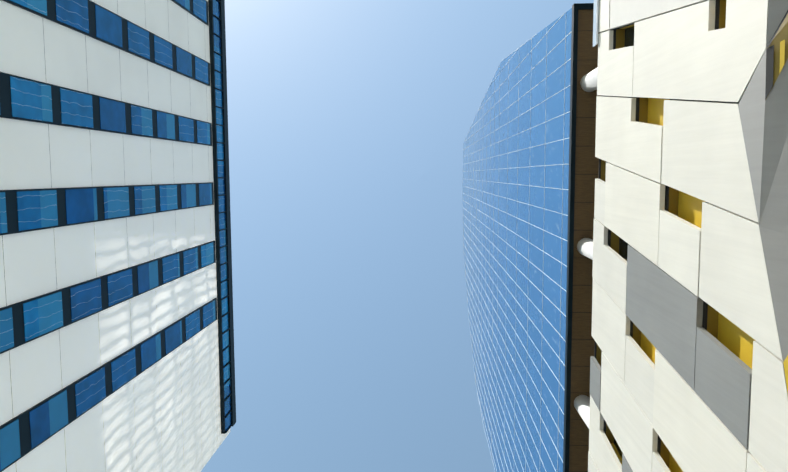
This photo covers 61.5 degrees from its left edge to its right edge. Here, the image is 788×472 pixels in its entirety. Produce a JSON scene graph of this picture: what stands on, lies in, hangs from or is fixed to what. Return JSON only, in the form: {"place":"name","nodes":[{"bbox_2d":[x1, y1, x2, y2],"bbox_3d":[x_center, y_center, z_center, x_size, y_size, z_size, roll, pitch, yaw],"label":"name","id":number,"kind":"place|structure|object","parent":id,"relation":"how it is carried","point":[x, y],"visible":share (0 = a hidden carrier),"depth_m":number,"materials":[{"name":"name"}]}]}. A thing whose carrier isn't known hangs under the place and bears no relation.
{"place":"outdoors","nodes":[
{"label":"outdoors","id":0,"kind":"place"},
{"bbox_2d":[0,0,220,471],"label":"building wall","id":1,"kind":"structure","parent":0,"point":[163,414],"depth_m":37.46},
{"bbox_2d":[0,0,216,471],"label":"windows","id":2,"kind":"structure","parent":1,"relation":"in","point":[27,320],"depth_m":35.26,"materials":[{"name":"blue glass"}]},
{"bbox_2d":[208,0,235,443],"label":"roof parapet","id":3,"kind":"structure","parent":1,"relation":"attached to","point":[218,75],"depth_m":56.84,"materials":[{"name":"blue glass"}]},
{"bbox_2d":[201,0,593,471],"label":"sky","id":4,"kind":"structure","parent":0,"point":[350,121],"materials":[{"name":"blue"}]},
{"bbox_2d":[563,3,601,471],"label":"soffit","id":5,"kind":"structure","parent":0,"point":[583,176],"depth_m":21.66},
{"bbox_2d":[593,0,598,46],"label":"building balustrade","id":6,"kind":"object","parent":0,"point":[595,22],"visible":1,"depth_m":17.11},
{"bbox_2d":[601,27,629,457],"bbox_3d":[18.094,7.249,7.649,26.180,18.800,48.000,0,-85,2],"label":"window frame","id":7,"kind":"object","parent":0,"point":[619,245],"depth_m":17.00,"materials":[{"name":"black metal"}]},
{"bbox_2d":[602,0,738,453],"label":"window frame","id":8,"kind":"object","parent":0,"point":[667,199],"visible":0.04,"depth_m":12.63,"materials":[{"name":"grey metal"}]},
{"bbox_2d":[594,0,755,471],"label":"windows","id":9,"kind":"structure","parent":8,"relation":"attached to","point":[731,336],"depth_m":12.64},
{"bbox_2d":[588,0,787,471],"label":"building panels","id":10,"kind":"object","parent":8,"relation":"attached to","point":[696,397],"visible":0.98,"depth_m":11.61,"materials":[{"name":"white concrete"}]},
{"bbox_2d":[738,0,787,391],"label":"building folded facets","id":11,"kind":"object","parent":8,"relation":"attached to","point":[763,107],"visible":1,"depth_m":8.64,"materials":[{"name":"white concrete"}]},
{"label":"ground","id":12,"kind":"structure","parent":0,"visible":0},
{"bbox_2d":[574,395,589,427],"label":"column","id":13,"kind":"structure","parent":12,"relation":"on","point":[582,405],"depth_m":21.36,"materials":[{"name":"stone"}]},
{"bbox_2d":[577,238,592,259],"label":"column","id":14,"kind":"structure","parent":12,"relation":"on","point":[584,246],"depth_m":20.78,"materials":[{"name":"stone"}]},
{"bbox_2d":[580,67,597,91],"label":"column","id":15,"kind":"structure","parent":12,"relation":"on","point":[588,82],"depth_m":20.31,"materials":[{"name":"stone"}]},
{"bbox_2d":[462,8,571,471],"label":"glass facade","id":16,"kind":"structure","parent":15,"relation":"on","point":[551,155],"depth_m":32.02,"materials":[{"name":"blue glass"}]},
{"bbox_2d":[462,14,570,471],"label":"tower mullions","id":17,"kind":"object","parent":16,"relation":"attached to","point":[517,184],"visible":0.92,"depth_m":34.05,"materials":[{"name":"white metal"}]}
]}

